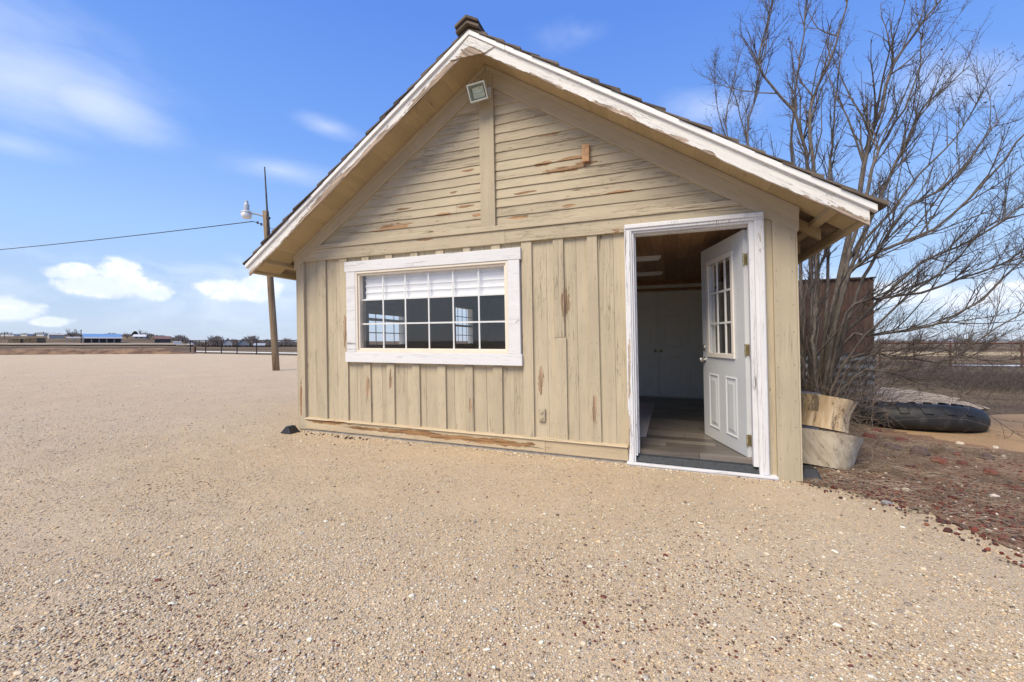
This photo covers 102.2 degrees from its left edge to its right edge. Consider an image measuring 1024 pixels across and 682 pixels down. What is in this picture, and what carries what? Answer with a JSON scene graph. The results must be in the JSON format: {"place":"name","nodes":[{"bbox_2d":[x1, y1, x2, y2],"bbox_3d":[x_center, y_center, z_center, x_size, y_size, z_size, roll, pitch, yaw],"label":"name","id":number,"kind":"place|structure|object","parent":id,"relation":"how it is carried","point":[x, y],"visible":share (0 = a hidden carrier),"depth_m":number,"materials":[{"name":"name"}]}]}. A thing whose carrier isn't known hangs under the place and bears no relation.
{"place":"outdoors","nodes":[
{"label":"outdoors","id":0,"kind":"place"},
{"bbox_2d":[0,343,186,344],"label":"field","id":1,"kind":"structure","parent":0,"point":[89,344],"depth_m":110.97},
{"bbox_2d":[66,334,122,342],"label":"open barn","id":2,"kind":"structure","parent":1,"relation":"on","point":[102,338],"depth_m":199.86,"materials":[{"name":"metal"}]},
{"bbox_2d":[173,341,181,344],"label":"white box shed","id":3,"kind":"structure","parent":1,"relation":"on","point":[178,342],"depth_m":112.06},
{"bbox_2d":[0,335,1023,414],"bbox_3d":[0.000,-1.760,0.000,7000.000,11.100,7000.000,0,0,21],"label":"ground","id":4,"kind":"structure","parent":0,"point":[997,408],"depth_m":36.40,"materials":[{"name":"brown soil"}]},
{"bbox_2d":[8,339,23,342],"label":"haystack","id":5,"kind":"object","parent":4,"relation":"on","point":[15,340],"visible":0.78,"depth_m":205.01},
{"bbox_2d":[23,338,45,342],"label":"haystack","id":6,"kind":"object","parent":4,"relation":"on","point":[34,340],"visible":0.94,"depth_m":205.09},
{"bbox_2d":[47,333,64,338],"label":"farm shed","id":7,"kind":"structure","parent":4,"relation":"on","point":[52,336],"depth_m":299.78,"materials":[{"name":"beige metal"}]},
{"bbox_2d":[65,329,78,336],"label":"bare tree","id":8,"kind":"object","parent":4,"relation":"on","point":[68,332],"visible":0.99,"depth_m":289.63,"materials":[{"name":"grey plant"}]},
{"bbox_2d":[0,348,197,353],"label":"dirt berm","id":9,"kind":"structure","parent":4,"relation":"on","point":[90,351],"depth_m":37.69,"materials":[{"name":"soil"}]},
{"bbox_2d":[132,334,147,338],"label":"farm house","id":10,"kind":"structure","parent":4,"relation":"on","point":[138,336],"depth_m":285.78,"materials":[{"name":"white metal"}]},
{"bbox_2d":[153,336,170,342],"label":"dark barn","id":11,"kind":"structure","parent":4,"relation":"on","point":[162,339],"depth_m":205.44,"materials":[{"name":"metal"}]},
{"bbox_2d":[222,338,231,345],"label":"gabled house","id":12,"kind":"structure","parent":4,"relation":"on","point":[226,343],"depth_m":214.94,"materials":[{"name":"white"}]},
{"bbox_2d":[190,340,296,354],"bbox_3d":[-24.509,0.591,37.238,15.620,1.359,0.274,0,0,26],"label":"pipe fence","id":13,"kind":"object","parent":4,"relation":"on","point":[236,343],"visible":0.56,"depth_m":37.59,"materials":[{"name":"metal"}]},
{"bbox_2d":[238,338,249,345],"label":"gabled house","id":14,"kind":"structure","parent":4,"relation":"on","point":[243,343],"depth_m":225.05,"materials":[{"name":"grey"}]},
{"bbox_2d":[193,345,296,346],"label":"lane","id":15,"kind":"structure","parent":4,"relation":"on","point":[245,346],"depth_m":116.36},
{"bbox_2d":[196,351,296,353],"bbox_3d":[-25.675,1.100,39.683,15.846,0.124,0.297,0,0,25],"label":"irrigation pipe","id":16,"kind":"object","parent":4,"relation":"on","point":[245,352],"visible":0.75,"depth_m":39.86,"materials":[{"name":"white metal"}]},
{"bbox_2d":[253,343,265,345],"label":"house","id":17,"kind":"structure","parent":4,"relation":"on","point":[260,344],"depth_m":206.10,"materials":[{"name":"white"}]},
{"bbox_2d":[0,354,1023,681],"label":"gravel yard","id":18,"kind":"structure","parent":4,"relation":"on","point":[130,370],"depth_m":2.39,"materials":[{"name":"beige gravel"}]},
{"bbox_2d":[2,373,453,448],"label":"distant gravel stones","id":19,"kind":"object","parent":18,"relation":"on","point":[156,418],"visible":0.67,"depth_m":6.00,"materials":[{"name":"beige gravel"}]},
{"bbox_2d":[240,167,279,370],"bbox_3d":[-10.031,-2.729,16.423,1.570,8.210,0.584,0,0,16],"label":"utility pole","id":20,"kind":"object","parent":18,"relation":"on","point":[246,213],"visible":0.91,"depth_m":16.26,"materials":[{"name":"brown wood"}]},
{"bbox_2d":[0,221,252,249],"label":"power line","id":21,"kind":"object","parent":20,"relation":"attached to","point":[132,235],"visible":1,"depth_m":18.76,"materials":[{"name":"black plastic"}]},
{"bbox_2d":[281,425,299,433],"bbox_3d":[-2.831,1.125,5.271,0.170,0.090,0.156,0,0,21],"label":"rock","id":22,"kind":"object","parent":18,"relation":"on","point":[291,429],"visible":1,"depth_m":5.22,"materials":[{"name":"grey stone"}]},
{"bbox_2d":[305,433,410,445],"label":"dark clods","id":23,"kind":"object","parent":18,"relation":"on","point":[346,437],"visible":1,"depth_m":4.98,"materials":[{"name":"brown soil"}]},
{"bbox_2d":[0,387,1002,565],"bbox_3d":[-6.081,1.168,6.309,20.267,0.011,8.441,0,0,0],"label":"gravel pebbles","id":24,"kind":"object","parent":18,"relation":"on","point":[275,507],"visible":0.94,"depth_m":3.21,"materials":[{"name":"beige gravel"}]},
{"bbox_2d":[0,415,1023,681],"bbox_3d":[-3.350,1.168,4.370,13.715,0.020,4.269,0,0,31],"label":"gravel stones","id":25,"kind":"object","parent":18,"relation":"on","point":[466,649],"visible":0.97,"depth_m":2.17,"materials":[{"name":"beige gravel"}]},
{"bbox_2d":[297,430,792,483],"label":"drifted pebbles","id":26,"kind":"object","parent":18,"relation":"on","point":[568,459],"visible":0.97,"depth_m":4.27,"materials":[{"name":"beige gravel"}]},
{"bbox_2d":[243,14,888,481],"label":"wooden house","id":27,"kind":"structure","parent":18,"relation":"on","point":[583,334],"depth_m":4.30,"materials":[{"name":"wood"}]},
{"bbox_2d":[365,284,409,347],"bbox_3d":[-2.145,-0.350,7.000,0.180,1.096,1.230,0,0,21],"label":"side window","id":28,"kind":"structure","parent":27,"relation":"in","point":[401,333],"depth_m":7.12,"materials":[{"name":"white paint"}]},
{"bbox_2d":[367,299,408,316],"bbox_3d":[-2.079,-0.665,6.975,0.027,0.470,1.080,0,0,21],"label":"side window blind","id":29,"kind":"object","parent":27,"relation":"attached to","point":[394,307],"visible":0.56,"depth_m":6.97,"materials":[{"name":"fabric"}]},
{"bbox_2d":[344,247,522,365],"bbox_3d":[-0.972,-0.359,4.749,2.345,1.237,0.102,0,0,21],"label":"front window","id":30,"kind":"structure","parent":27,"relation":"in","point":[508,258],"depth_m":4.65,"materials":[{"name":"white paint"}]},
{"bbox_2d":[365,267,503,300],"bbox_3d":[-0.942,-0.665,4.806,1.891,0.330,0.022,0,0,21],"label":"window blind","id":31,"kind":"object","parent":27,"relation":"attached to","point":[491,280],"depth_m":4.78,"materials":[{"name":"fabric"}]},
{"bbox_2d":[452,300,475,348],"bbox_3d":[-1.147,-0.350,9.600,0.180,1.096,1.120,0,0,21],"label":"side window","id":32,"kind":"structure","parent":27,"relation":"in","point":[471,344],"depth_m":9.79,"materials":[{"name":"white paint"}]},
{"bbox_2d":[466,80,490,103],"bbox_3d":[-0.343,-2.599,4.334,0.215,0.221,0.241,0,0,21],"label":"floodlight","id":33,"kind":"object","parent":27,"relation":"attached to","point":[477,92],"visible":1,"depth_m":4.32,"materials":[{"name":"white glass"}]},
{"bbox_2d":[539,408,545,420],"bbox_3d":[0.308,0.760,4.247,0.070,0.130,0.038,0,0,21],"label":"outlet box","id":34,"kind":"object","parent":27,"relation":"attached to","point":[542,414],"visible":1,"depth_m":4.24,"materials":[{"name":"beige plastic"}]},
{"bbox_2d":[582,144,588,162],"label":"wood block","id":35,"kind":"structure","parent":27,"relation":"attached to","point":[585,152],"depth_m":4.04,"materials":[{"name":"brown wood"}]},
{"bbox_2d":[637,292,658,395],"bbox_3d":[2.277,0.060,7.841,0.969,1.930,0.101,0,0,21],"label":"closet door","id":36,"kind":"structure","parent":27,"relation":"in","point":[648,370],"depth_m":7.75,"materials":[{"name":"white wood"}]},
{"bbox_2d":[636,255,660,261],"bbox_3d":[1.358,-1.083,5.591,1.240,0.054,0.100,0,0,21],"label":"ceiling light","id":37,"kind":"object","parent":27,"relation":"attached to","point":[648,258],"visible":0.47,"depth_m":5.39,"materials":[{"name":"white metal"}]},
{"bbox_2d":[636,271,662,275],"bbox_3d":[1.824,-1.083,6.805,1.240,0.054,0.100,0,0,21],"label":"ceiling light","id":38,"kind":"object","parent":27,"relation":"attached to","point":[653,273],"visible":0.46,"depth_m":6.62,"materials":[{"name":"white metal"}]},
{"bbox_2d":[657,291,703,397],"bbox_3d":[3.167,0.060,7.499,1.003,1.930,0.101,0,0,21],"label":"closet door","id":39,"kind":"structure","parent":27,"relation":"in","point":[680,333],"depth_m":7.55,"materials":[{"name":"white wood"}]},
{"bbox_2d":[698,230,751,457],"bbox_3d":[2.103,0.030,4.114,0.134,2.050,1.000,0,0,3],"label":"door","id":40,"kind":"structure","parent":27,"relation":"in","point":[727,385],"depth_m":3.99,"materials":[{"name":"white metal"}]},
{"bbox_2d":[879,499,893,506],"bbox_3d":[2.684,1.162,2.956,0.070,0.048,0.080,0,0,-20],"label":"rock","id":41,"kind":"object","parent":18,"relation":"on","point":[887,502],"visible":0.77,"depth_m":2.94,"materials":[{"name":"white stone"}]},
{"bbox_2d":[0,332,1023,345],"bbox_3d":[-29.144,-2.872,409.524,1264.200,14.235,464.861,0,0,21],"label":"woods","id":42,"kind":"object","parent":4,"relation":"on","point":[184,339],"visible":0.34,"depth_m":267.34,"materials":[{"name":"brown plant"}]},
{"bbox_2d":[798,277,875,399],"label":"iron shed","id":43,"kind":"structure","parent":4,"relation":"on","point":[854,283],"depth_m":7.87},
{"bbox_2d":[692,0,1023,437],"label":"bare tree","id":44,"kind":"object","parent":4,"relation":"on","point":[848,254],"visible":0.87,"depth_m":6.29,"materials":[{"name":"grey plant"}]},
{"bbox_2d":[789,422,1023,576],"bbox_3d":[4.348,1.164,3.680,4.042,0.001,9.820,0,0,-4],"label":"cinder bed","id":45,"kind":"object","parent":4,"relation":"on","point":[998,525],"visible":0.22,"depth_m":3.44,"materials":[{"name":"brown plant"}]},
{"bbox_2d":[801,391,820,429],"bbox_3d":[3.254,0.870,4.594,0.265,0.600,0.261,3,1,21],"label":"log","id":46,"kind":"object","parent":45,"relation":"on","point":[804,426],"visible":0.15,"depth_m":4.50,"materials":[{"name":"grey wood"}]},
{"bbox_2d":[803,465,822,480],"bbox_3d":[2.545,1.125,3.539,0.154,0.090,0.194,0,0,21],"label":"bait box","id":47,"kind":"object","parent":45,"relation":"on","point":[810,471],"visible":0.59,"depth_m":3.47,"materials":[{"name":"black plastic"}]},
{"bbox_2d":[802,428,863,469],"bbox_3d":[2.954,1.052,4.043,0.755,0.315,0.750,6,-11,21],"label":"log","id":48,"kind":"object","parent":45,"relation":"on","point":[835,450],"visible":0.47,"depth_m":3.75,"materials":[{"name":"beige wood"}]},
{"bbox_2d":[801,393,857,432],"bbox_3d":[3.029,0.698,4.002,0.454,0.300,0.456,10,-6,21],"label":"log","id":49,"kind":"object","parent":48,"relation":"on","point":[825,412],"visible":0.84,"depth_m":3.85,"materials":[{"name":"beige wood"}]},
{"bbox_2d":[862,432,876,439],"bbox_3d":[4.271,1.153,4.932,0.146,0.119,0.110,0,0,40],"label":"rock","id":50,"kind":"object","parent":45,"relation":"on","point":[870,435],"visible":0.56,"depth_m":4.91,"materials":[{"name":"red stone"}]},
{"bbox_2d":[857,452,905,473],"bbox_3d":[3.227,1.057,3.642,0.452,0.215,0.093,0,0,-8],"label":"fallen twig","id":51,"kind":"object","parent":45,"relation":"on","point":[876,467],"visible":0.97,"depth_m":3.65,"materials":[{"name":"wood"}]},
{"bbox_2d":[883,443,902,451],"bbox_3d":[4.077,1.152,4.414,0.167,0.126,0.141,0,0,31],"label":"rock","id":52,"kind":"object","parent":45,"relation":"on","point":[899,448],"visible":0.56,"depth_m":4.39,"materials":[{"name":"stone"}]},
{"bbox_2d":[892,436,906,442],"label":"rock","id":53,"kind":"object","parent":45,"relation":"on","point":[900,439],"visible":0.59,"depth_m":4.75,"materials":[{"name":"red stone"}]},
{"bbox_2d":[843,419,962,474],"bbox_3d":[3.743,0.988,4.117,0.994,0.668,1.305,0,0,21],"label":"dead brush","id":54,"kind":"object","parent":45,"relation":"on","point":[888,452],"visible":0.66,"depth_m":3.99,"materials":[{"name":"brown plant"}]},
{"bbox_2d":[800,254,1023,435],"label":"dead brush","id":55,"kind":"object","parent":45,"relation":"on","point":[866,382],"visible":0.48,"depth_m":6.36,"materials":[{"name":"brown plant"}]},
{"bbox_2d":[908,446,932,456],"bbox_3d":[4.177,1.149,4.226,0.173,0.150,0.163,0,0,-1],"label":"rock","id":56,"kind":"object","parent":45,"relation":"on","point":[921,450],"visible":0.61,"depth_m":4.19,"materials":[{"name":"stone"}]},
{"bbox_2d":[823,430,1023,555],"bbox_3d":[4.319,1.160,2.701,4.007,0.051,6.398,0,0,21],"label":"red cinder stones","id":57,"kind":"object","parent":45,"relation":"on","point":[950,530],"visible":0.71,"depth_m":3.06,"materials":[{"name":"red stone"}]},
{"bbox_2d":[929,456,949,463],"bbox_3d":[4.103,1.155,3.967,0.118,0.091,0.151,0,0,7],"label":"rock","id":58,"kind":"object","parent":45,"relation":"on","point":[937,458],"visible":0.62,"depth_m":3.94,"materials":[{"name":"red stone"}]},
{"bbox_2d":[955,460,969,465],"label":"rock","id":59,"kind":"object","parent":45,"relation":"on","point":[961,462],"visible":0.69,"depth_m":3.87,"materials":[{"name":"red stone"}]},
{"bbox_2d":[979,454,995,460],"bbox_3d":[4.696,1.155,4.083,0.113,0.087,0.163,0,0,43],"label":"rock","id":60,"kind":"object","parent":45,"relation":"on","point":[989,456],"visible":0.7,"depth_m":4.04,"materials":[{"name":"stone"}]},
{"bbox_2d":[982,468,1000,475],"bbox_3d":[4.188,1.158,3.608,0.107,0.094,0.119,0,0,19],"label":"rock","id":61,"kind":"object","parent":45,"relation":"on","point":[990,470],"visible":0.59,"depth_m":3.58,"materials":[{"name":"red stone"}]},
{"bbox_2d":[995,534,1009,539],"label":"rock","id":62,"kind":"object","parent":45,"relation":"on","point":[1003,536],"visible":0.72,"depth_m":2.44,"materials":[{"name":"red stone"}]},
{"bbox_2d":[1009,485,1023,491],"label":"rock","id":63,"kind":"object","parent":45,"relation":"on","point":[1014,486],"visible":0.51,"depth_m":3.21,"materials":[{"name":"red stone"}]},
{"bbox_2d":[908,334,950,351],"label":"bare bush","id":64,"kind":"object","parent":4,"relation":"on","point":[931,340],"visible":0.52,"depth_m":45.42,"materials":[{"name":"grey plant"}]},
{"bbox_2d":[875,347,1023,396],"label":"dead brush","id":65,"kind":"object","parent":4,"relation":"on","point":[971,374],"visible":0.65,"depth_m":10.32,"materials":[{"name":"brown plant"}]},
{"bbox_2d":[879,342,1023,366],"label":"pipe fence","id":66,"kind":"object","parent":4,"relation":"on","point":[951,343],"visible":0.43,"depth_m":19.66,"materials":[{"name":"brown metal"}]},
{"bbox_2d":[975,339,1010,341],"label":"building","id":67,"kind":"structure","parent":4,"relation":"on","point":[1004,340],"depth_m":160.00,"materials":[{"name":"white"}]},
{"bbox_2d":[973,365,1018,365],"bbox_3d":[26.084,1.180,19.846,9.918,0.001,1.110,0,0,2],"label":"snow patch","id":68,"kind":"object","parent":4,"relation":"on","point":[996,365],"visible":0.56,"depth_m":19.89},
{"bbox_2d":[0,0,1023,341],"label":"sky","id":69,"kind":"structure","parent":0,"point":[119,118],"materials":[{"name":"blue"}]},
{"bbox_2d":[639,402,653,436],"bbox_3d":[1.025,1.037,6.024,1.905,0.008,2.570,0,0,21],"label":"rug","id":70,"kind":"object","parent":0,"point":[645,411],"visible":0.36,"depth_m":5.72,"materials":[{"name":"grey fabric"}]},
{"bbox_2d":[875,387,988,408],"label":"gravel path","id":71,"kind":"structure","parent":0,"point":[929,399],"depth_m":8.36,"materials":[{"name":"beige gravel"}]},
{"bbox_2d":[871,414,1023,451],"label":"dirt track","id":72,"kind":"structure","parent":0,"point":[989,438],"depth_m":5.16,"materials":[{"name":"beige soil"}]},
{"bbox_2d":[850,400,990,432],"bbox_3d":[5.598,1.045,5.862,1.628,0.352,1.431,-1,-5,21],"label":"tractor tyre","id":73,"kind":"object","parent":72,"relation":"on","point":[937,421],"visible":0.72,"depth_m":5.28,"materials":[{"name":"rubber"}]},
{"bbox_2d":[877,352,1019,355],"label":"straw field","id":74,"kind":"structure","parent":0,"point":[972,353],"depth_m":39.04,"materials":[{"name":"beige plant"}]},
{"bbox_2d":[952,330,1004,351],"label":"bare bush","id":75,"kind":"object","parent":74,"relation":"on","point":[982,341],"visible":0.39,"depth_m":45.37,"materials":[{"name":"grey plant"}]}
]}

